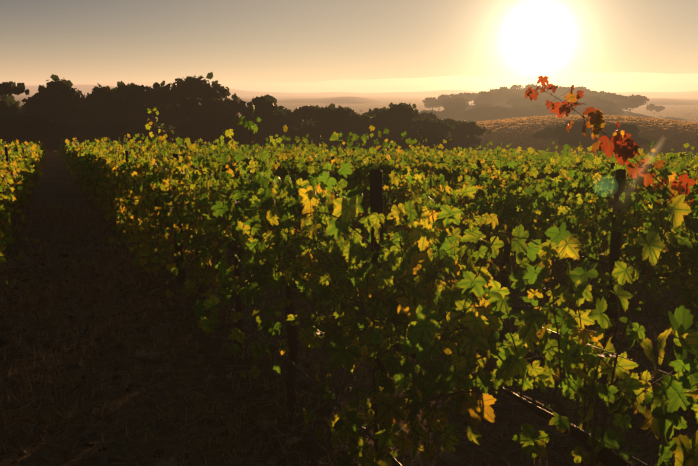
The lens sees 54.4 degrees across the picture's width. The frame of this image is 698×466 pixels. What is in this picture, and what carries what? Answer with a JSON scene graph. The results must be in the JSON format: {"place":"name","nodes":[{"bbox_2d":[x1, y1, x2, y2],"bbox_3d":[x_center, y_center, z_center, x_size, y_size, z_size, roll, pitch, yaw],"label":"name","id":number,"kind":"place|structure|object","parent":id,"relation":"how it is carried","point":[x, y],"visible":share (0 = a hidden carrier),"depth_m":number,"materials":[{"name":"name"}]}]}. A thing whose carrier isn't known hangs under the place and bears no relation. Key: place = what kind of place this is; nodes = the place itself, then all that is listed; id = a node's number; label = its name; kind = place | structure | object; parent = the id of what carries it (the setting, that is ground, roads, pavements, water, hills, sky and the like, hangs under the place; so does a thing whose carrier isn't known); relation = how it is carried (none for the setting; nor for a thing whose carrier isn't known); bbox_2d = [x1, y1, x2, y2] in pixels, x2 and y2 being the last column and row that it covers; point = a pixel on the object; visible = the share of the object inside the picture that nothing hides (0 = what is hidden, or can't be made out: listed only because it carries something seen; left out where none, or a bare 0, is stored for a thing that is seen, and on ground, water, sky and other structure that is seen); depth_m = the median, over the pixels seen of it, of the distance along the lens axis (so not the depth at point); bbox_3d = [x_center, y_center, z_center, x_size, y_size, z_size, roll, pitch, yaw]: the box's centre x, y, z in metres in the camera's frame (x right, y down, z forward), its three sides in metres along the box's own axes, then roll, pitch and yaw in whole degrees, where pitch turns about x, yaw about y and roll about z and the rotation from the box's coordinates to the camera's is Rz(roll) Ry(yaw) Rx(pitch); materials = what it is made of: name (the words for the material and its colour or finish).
{"place":"outdoors","nodes":[
{"label":"outdoors","id":0,"kind":"place"},
{"bbox_2d":[0,92,697,465],"bbox_3d":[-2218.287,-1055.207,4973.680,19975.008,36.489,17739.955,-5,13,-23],"label":"ground","id":1,"kind":"structure","parent":0,"point":[58,184],"depth_m":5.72,"materials":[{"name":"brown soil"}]},
{"bbox_2d":[4,145,664,379],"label":"vineyard posts","id":2,"kind":"object","parent":1,"relation":"on","point":[376,191],"visible":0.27,"depth_m":5.32,"materials":[{"name":"brown wood"}]},
{"bbox_2d":[0,160,679,213],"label":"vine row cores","id":3,"kind":"object","parent":1,"relation":"on","point":[542,174],"visible":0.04,"depth_m":14.06,"materials":[{"name":"green plant"}]},
{"bbox_2d":[0,138,696,184],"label":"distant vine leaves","id":4,"kind":"object","parent":3,"relation":"attached to","point":[68,151],"visible":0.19,"depth_m":39.76,"materials":[{"name":"green plant"}]},
{"bbox_2d":[0,76,697,363],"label":"vine leaves","id":5,"kind":"object","parent":3,"relation":"attached to","point":[684,262],"visible":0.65,"depth_m":5.72,"materials":[{"name":"green plant"}]},
{"bbox_2d":[193,160,697,465],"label":"vine leaves","id":6,"kind":"object","parent":3,"relation":"attached to","point":[418,328],"visible":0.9,"depth_m":2.34,"materials":[{"name":"green plant"}]},
{"bbox_2d":[195,203,697,465],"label":"trellis wires","id":7,"kind":"object","parent":3,"relation":"attached to","point":[593,437],"depth_m":2.01,"materials":[{"name":"grey metal"}]},
{"bbox_2d":[1,194,689,465],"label":"grapevine trunks","id":8,"kind":"object","parent":1,"relation":"on","point":[609,457],"visible":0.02,"depth_m":4.78,"materials":[{"name":"brown wood"}]},
{"bbox_2d":[0,235,695,465],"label":"fallen leaves","id":9,"kind":"object","parent":1,"relation":"on","point":[313,439],"visible":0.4,"depth_m":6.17,"materials":[{"name":"brown plant"}]},
{"bbox_2d":[0,78,697,465],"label":"vine canes","id":10,"kind":"object","parent":1,"relation":"on","point":[490,366],"visible":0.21,"depth_m":2.89,"materials":[{"name":"green plant"}]},
{"bbox_2d":[0,124,697,302],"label":"vine leaves","id":11,"kind":"object","parent":1,"relation":"on","point":[126,170],"visible":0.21,"depth_m":10.14,"materials":[{"name":"green plant"}]},
{"bbox_2d":[0,137,697,239],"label":"vine leaves","id":12,"kind":"object","parent":1,"relation":"on","point":[97,174],"visible":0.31,"depth_m":18.05,"materials":[{"name":"green plant"}]},
{"bbox_2d":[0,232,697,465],"bbox_3d":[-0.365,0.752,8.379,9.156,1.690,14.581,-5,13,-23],"label":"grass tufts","id":13,"kind":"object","parent":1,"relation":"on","point":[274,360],"visible":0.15,"depth_m":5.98,"materials":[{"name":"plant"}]},
{"bbox_2d":[106,195,697,465],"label":"drip hose","id":14,"kind":"object","parent":1,"relation":"on","point":[394,460],"depth_m":5.08,"materials":[{"name":"black"}]},
{"bbox_2d":[0,0,697,83],"label":"sky","id":15,"kind":"structure","parent":0,"point":[77,41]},
{"bbox_2d":[16,82,697,91],"bbox_3d":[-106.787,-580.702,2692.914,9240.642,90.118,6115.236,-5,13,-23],"label":"ridge","id":16,"kind":"structure","parent":0,"point":[420,88],"depth_m":4689.64,"materials":[{"name":"grey"}]},
{"bbox_2d":[24,85,697,95],"bbox_3d":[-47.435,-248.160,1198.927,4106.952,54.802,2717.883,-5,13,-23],"label":"ridge","id":17,"kind":"structure","parent":0,"point":[85,89],"depth_m":2157.16,"materials":[{"name":"grey"}]},
{"bbox_2d":[73,73,697,84],"bbox_3d":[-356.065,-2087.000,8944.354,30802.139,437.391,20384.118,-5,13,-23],"label":"hills","id":18,"kind":"structure","parent":0,"point":[630,78],"depth_m":15389.19,"materials":[{"name":"grey"}]},
{"bbox_2d":[80,95,697,104],"bbox_3d":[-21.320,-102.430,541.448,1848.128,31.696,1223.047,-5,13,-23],"label":"ridge","id":19,"kind":"structure","parent":0,"point":[361,100],"depth_m":977.84,"materials":[{"name":"grey"}]},
{"bbox_2d":[262,82,621,86],"bbox_3d":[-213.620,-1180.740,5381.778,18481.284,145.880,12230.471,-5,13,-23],"label":"ridge","id":20,"kind":"structure","parent":0,"point":[351,85],"depth_m":9790.71,"materials":[{"name":"grey"}]},
{"bbox_2d":[419,83,664,121],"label":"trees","id":21,"kind":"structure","parent":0,"point":[485,109],"materials":[{"name":"plant"}]},
{"bbox_2d":[440,101,672,121],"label":"hill","id":22,"kind":"structure","parent":0,"point":[634,114],"depth_m":444.73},
{"bbox_2d":[467,115,697,156],"bbox_3d":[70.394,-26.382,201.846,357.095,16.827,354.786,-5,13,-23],"label":"dry hill grass","id":23,"kind":"structure","parent":22,"relation":"on","point":[507,131],"depth_m":164.00,"materials":[{"name":"brown plant"}]}
]}

